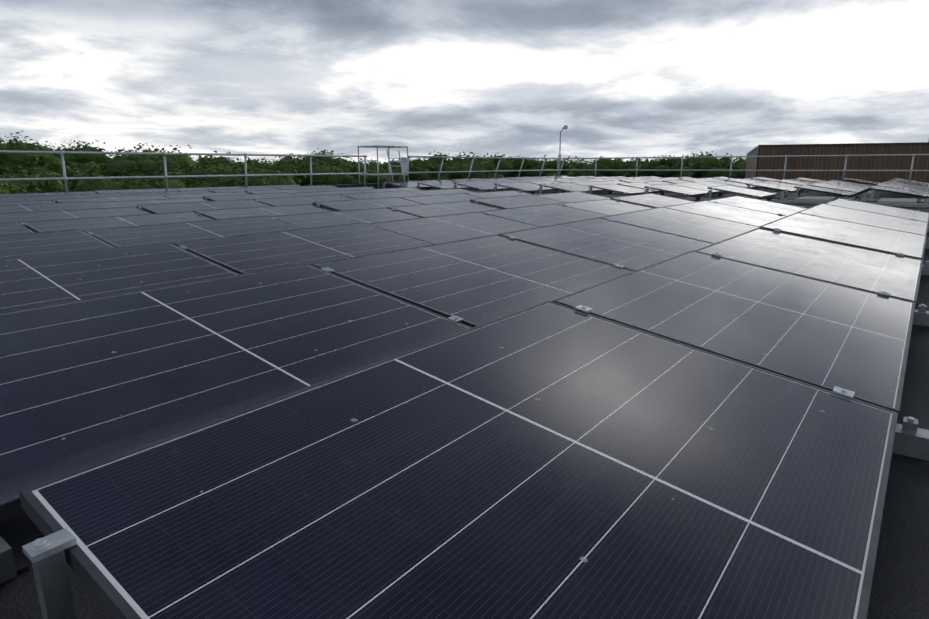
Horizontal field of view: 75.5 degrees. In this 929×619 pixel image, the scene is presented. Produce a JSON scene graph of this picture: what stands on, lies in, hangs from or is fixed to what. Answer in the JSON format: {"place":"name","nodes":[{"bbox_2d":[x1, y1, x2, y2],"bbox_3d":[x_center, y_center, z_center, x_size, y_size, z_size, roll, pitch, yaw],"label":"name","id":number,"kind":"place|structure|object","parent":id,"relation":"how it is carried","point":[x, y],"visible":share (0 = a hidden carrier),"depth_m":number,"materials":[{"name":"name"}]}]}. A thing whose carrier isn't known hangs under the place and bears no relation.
{"place":"outdoors","nodes":[
{"label":"outdoors","id":0,"kind":"place"},
{"bbox_2d":[0,179,928,618],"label":"flat roof","id":1,"kind":"structure","parent":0,"point":[900,585],"depth_m":1.34,"materials":[{"name":"concrete"}]},
{"bbox_2d":[0,528,76,618],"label":"mounting bracket","id":2,"kind":"object","parent":1,"relation":"on","point":[45,555],"visible":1,"depth_m":0.86,"materials":[{"name":"metal"}]},
{"bbox_2d":[357,145,408,188],"bbox_3d":[-2.522,-4.862,20.622,1.242,1.446,1.892,10,17,36],"label":"step over ladder","id":3,"kind":"object","parent":1,"relation":"on","point":[403,161],"visible":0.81,"depth_m":20.37,"materials":[{"name":"metal"}]},
{"bbox_2d":[0,176,928,583],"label":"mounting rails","id":4,"kind":"object","parent":1,"relation":"on","point":[910,438],"visible":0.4,"depth_m":4.37,"materials":[{"name":"metal"}]},
{"bbox_2d":[0,185,928,618],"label":"solar array","id":5,"kind":"object","parent":4,"relation":"on","point":[242,405],"visible":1,"depth_m":1.60,"materials":[{"name":"blue glass"}]},
{"bbox_2d":[0,150,928,191],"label":"guard rail","id":6,"kind":"object","parent":1,"relation":"on","point":[64,178],"visible":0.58,"depth_m":19.19,"materials":[{"name":"metal"}]},
{"bbox_2d":[558,125,567,175],"bbox_3d":[4.737,-7.578,29.198,0.509,2.651,0.328,10,17,36],"label":"lamp post","id":7,"kind":"object","parent":1,"relation":"on","point":[565,127],"visible":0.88,"depth_m":29.18,"materials":[{"name":"metal"}]},
{"bbox_2d":[383,176,928,197],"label":"solar array","id":8,"kind":"object","parent":1,"relation":"on","point":[689,186],"visible":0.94,"depth_m":17.41,"materials":[{"name":"blue glass"}]},
{"bbox_2d":[773,192,916,202],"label":"ballast blocks","id":9,"kind":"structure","parent":1,"relation":"on","point":[886,200],"depth_m":12.43,"materials":[{"name":"concrete"}]},
{"bbox_2d":[0,0,928,163],"label":"sky","id":10,"kind":"structure","parent":0,"point":[626,78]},
{"bbox_2d":[745,142,928,179],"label":"brown building","id":11,"kind":"structure","parent":0,"point":[852,163],"depth_m":39.55,"materials":[{"name":"brown metal"}]},
{"label":"ground","id":12,"kind":"structure","parent":0,"visible":0},
{"bbox_2d":[0,181,24,193],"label":"tree","id":13,"kind":"object","parent":12,"relation":"on","point":[4,191],"visible":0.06,"depth_m":28.30,"materials":[{"name":"green plant"}]},
{"bbox_2d":[0,160,35,183],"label":"tree","id":14,"kind":"object","parent":12,"relation":"on","point":[10,174],"visible":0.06,"depth_m":32.67,"materials":[{"name":"green plant"}]},
{"bbox_2d":[0,169,74,193],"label":"tree","id":15,"kind":"object","parent":12,"relation":"on","point":[44,186],"visible":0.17,"depth_m":31.02,"materials":[{"name":"green plant"}]},
{"bbox_2d":[0,131,97,191],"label":"tree","id":16,"kind":"object","parent":12,"relation":"on","point":[34,163],"visible":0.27,"depth_m":34.88,"materials":[{"name":"green plant"}]},
{"bbox_2d":[49,137,126,175],"bbox_3d":[-28.169,-7.404,45.569,9.673,11.012,9.343,1,14,4],"label":"tree","id":17,"kind":"object","parent":12,"relation":"on","point":[92,160],"visible":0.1,"depth_m":42.53,"materials":[{"name":"green plant"}]},
{"bbox_2d":[51,169,158,191],"bbox_3d":[-17.842,-2.759,30.848,7.476,8.729,8.143,-4,14,-15],"label":"tree","id":18,"kind":"object","parent":12,"relation":"on","point":[91,185],"visible":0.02,"depth_m":29.36,"materials":[{"name":"green plant"}]},
{"bbox_2d":[89,143,201,184],"bbox_3d":[-21.432,-6.110,41.400,7.494,10.396,7.447,1,14,6],"label":"tree","id":19,"kind":"object","parent":12,"relation":"on","point":[123,163],"visible":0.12,"depth_m":38.39,"materials":[{"name":"green plant"}]},
{"bbox_2d":[107,168,214,189],"bbox_3d":[-15.634,-3.125,32.326,8.009,8.771,8.348,10,17,36],"label":"tree","id":20,"kind":"object","parent":12,"relation":"on","point":[174,183],"visible":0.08,"depth_m":30.48,"materials":[{"name":"green plant"}]},
{"bbox_2d":[119,145,244,184],"bbox_3d":[-18.972,-6.159,41.855,10.356,10.259,9.076,10,17,36],"label":"tree","id":21,"kind":"object","parent":12,"relation":"on","point":[174,163],"visible":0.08,"depth_m":38.95,"materials":[{"name":"green plant"}]},
{"bbox_2d":[195,155,214,166],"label":"tree","id":22,"kind":"object","parent":12,"relation":"on","point":[204,158],"visible":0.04,"depth_m":79.81,"materials":[{"name":"green plant"}]},
{"bbox_2d":[177,160,243,187],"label":"tree","id":23,"kind":"object","parent":12,"relation":"on","point":[199,171],"visible":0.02,"depth_m":34.36,"materials":[{"name":"green plant"}]},
{"bbox_2d":[229,158,260,173],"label":"tree","id":24,"kind":"object","parent":12,"relation":"on","point":[243,166],"depth_m":48.98,"materials":[{"name":"green plant"}]},
{"bbox_2d":[195,158,313,186],"bbox_3d":[-11.037,-3.376,32.355,8.806,9.263,8.350,-1,14,-2],"label":"tree","id":25,"kind":"object","parent":12,"relation":"on","point":[255,181],"visible":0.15,"depth_m":31.16,"materials":[{"name":"green plant"}]},
{"bbox_2d":[246,157,263,166],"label":"tree","id":26,"kind":"object","parent":12,"relation":"on","point":[253,160],"depth_m":67.09,"materials":[{"name":"green plant"}]},
{"bbox_2d":[242,156,314,173],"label":"tree","id":27,"kind":"object","parent":12,"relation":"on","point":[281,166],"visible":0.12,"depth_m":47.15,"materials":[{"name":"green plant"}]},
{"bbox_2d":[263,153,309,164],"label":"tree","id":28,"kind":"object","parent":12,"relation":"on","point":[282,160],"visible":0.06,"depth_m":55.84,"materials":[{"name":"green plant"}]},
{"bbox_2d":[283,156,358,185],"bbox_3d":[-11.023,-6.461,44.165,7.148,9.648,7.282,1,14,5],"label":"tree","id":29,"kind":"object","parent":12,"relation":"on","point":[318,167],"visible":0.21,"depth_m":42.13,"materials":[{"name":"green plant"}]},
{"bbox_2d":[294,147,354,165],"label":"tree","id":30,"kind":"object","parent":12,"relation":"on","point":[333,159],"visible":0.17,"depth_m":53.17,"materials":[{"name":"green plant"}]},
{"bbox_2d":[336,157,405,183],"bbox_3d":[-9.999,-8.297,52.045,8.902,9.610,9.911,10,17,36],"label":"tree","id":31,"kind":"object","parent":12,"relation":"on","point":[370,169],"visible":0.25,"depth_m":49.74,"materials":[{"name":"green plant"}]},
{"bbox_2d":[367,162,409,180],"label":"tree","id":32,"kind":"object","parent":12,"relation":"on","point":[400,177],"visible":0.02,"depth_m":62.40,"materials":[{"name":"green plant"}]},
{"bbox_2d":[380,159,399,166],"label":"tree","id":33,"kind":"object","parent":12,"relation":"on","point":[384,163],"visible":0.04,"depth_m":73.65,"materials":[{"name":"green plant"}]},
{"bbox_2d":[386,159,433,180],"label":"tree","id":34,"kind":"object","parent":12,"relation":"on","point":[416,175],"visible":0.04,"depth_m":65.34,"materials":[{"name":"green plant"}]},
{"bbox_2d":[409,158,449,180],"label":"tree","id":35,"kind":"object","parent":12,"relation":"on","point":[431,168],"visible":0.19,"depth_m":66.76,"materials":[{"name":"green plant"}]},
{"bbox_2d":[411,151,461,174],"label":"tree","id":36,"kind":"object","parent":12,"relation":"on","point":[416,160],"visible":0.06,"depth_m":73.83,"materials":[{"name":"green plant"}]},
{"bbox_2d":[440,152,493,175],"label":"tree","id":37,"kind":"object","parent":12,"relation":"on","point":[456,159],"visible":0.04,"depth_m":75.09,"materials":[{"name":"green plant"}]},
{"bbox_2d":[434,155,508,179],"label":"tree","id":38,"kind":"object","parent":12,"relation":"on","point":[477,165],"visible":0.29,"depth_m":57.42,"materials":[{"name":"green plant"}]},
{"bbox_2d":[479,152,509,167],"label":"tree","id":39,"kind":"object","parent":12,"relation":"on","point":[494,159],"visible":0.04,"depth_m":91.91,"materials":[{"name":"green plant"}]},
{"bbox_2d":[496,154,554,177],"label":"tree","id":40,"kind":"object","parent":12,"relation":"on","point":[515,164],"visible":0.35,"depth_m":76.99,"materials":[{"name":"green plant"}]},
{"bbox_2d":[536,159,576,176],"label":"tree","id":41,"kind":"object","parent":12,"relation":"on","point":[553,164],"visible":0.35,"depth_m":89.05,"materials":[{"name":"green plant"}]},
{"bbox_2d":[560,156,589,167],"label":"tree","id":42,"kind":"object","parent":12,"relation":"on","point":[576,162],"visible":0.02,"depth_m":141.04,"materials":[{"name":"green plant"}]},
{"bbox_2d":[563,159,590,175],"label":"tree","id":43,"kind":"object","parent":12,"relation":"on","point":[581,165],"visible":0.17,"depth_m":115.43,"materials":[{"name":"green plant"}]},
{"bbox_2d":[583,156,627,176],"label":"tree","id":44,"kind":"object","parent":12,"relation":"on","point":[605,164],"visible":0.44,"depth_m":101.76,"materials":[{"name":"green plant"}]},
{"bbox_2d":[614,156,647,173],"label":"tree","id":45,"kind":"object","parent":12,"relation":"on","point":[625,164],"visible":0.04,"depth_m":145.09,"materials":[{"name":"green plant"}]},
{"bbox_2d":[624,158,643,176],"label":"tree","id":46,"kind":"object","parent":12,"relation":"on","point":[631,173],"visible":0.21,"depth_m":104.96,"materials":[{"name":"green plant"}]},
{"bbox_2d":[633,155,693,177],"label":"tree","id":47,"kind":"object","parent":12,"relation":"on","point":[667,164],"visible":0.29,"depth_m":83.67,"materials":[{"name":"green plant"}]},
{"bbox_2d":[675,158,697,177],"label":"tree","id":48,"kind":"object","parent":12,"relation":"on","point":[685,163],"visible":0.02,"depth_m":101.40,"materials":[{"name":"green plant"}]},
{"bbox_2d":[685,151,732,162],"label":"tree","id":49,"kind":"object","parent":12,"relation":"on","point":[693,154],"visible":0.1,"depth_m":179.81,"materials":[{"name":"green plant"}]},
{"bbox_2d":[687,152,745,178],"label":"tree","id":50,"kind":"object","parent":12,"relation":"on","point":[709,164],"visible":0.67,"depth_m":92.71,"materials":[{"name":"green plant"}]},
{"bbox_2d":[721,157,746,178],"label":"tree","id":51,"kind":"object","parent":12,"relation":"on","point":[741,162],"visible":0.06,"depth_m":109.16,"materials":[{"name":"green plant"}]}
]}

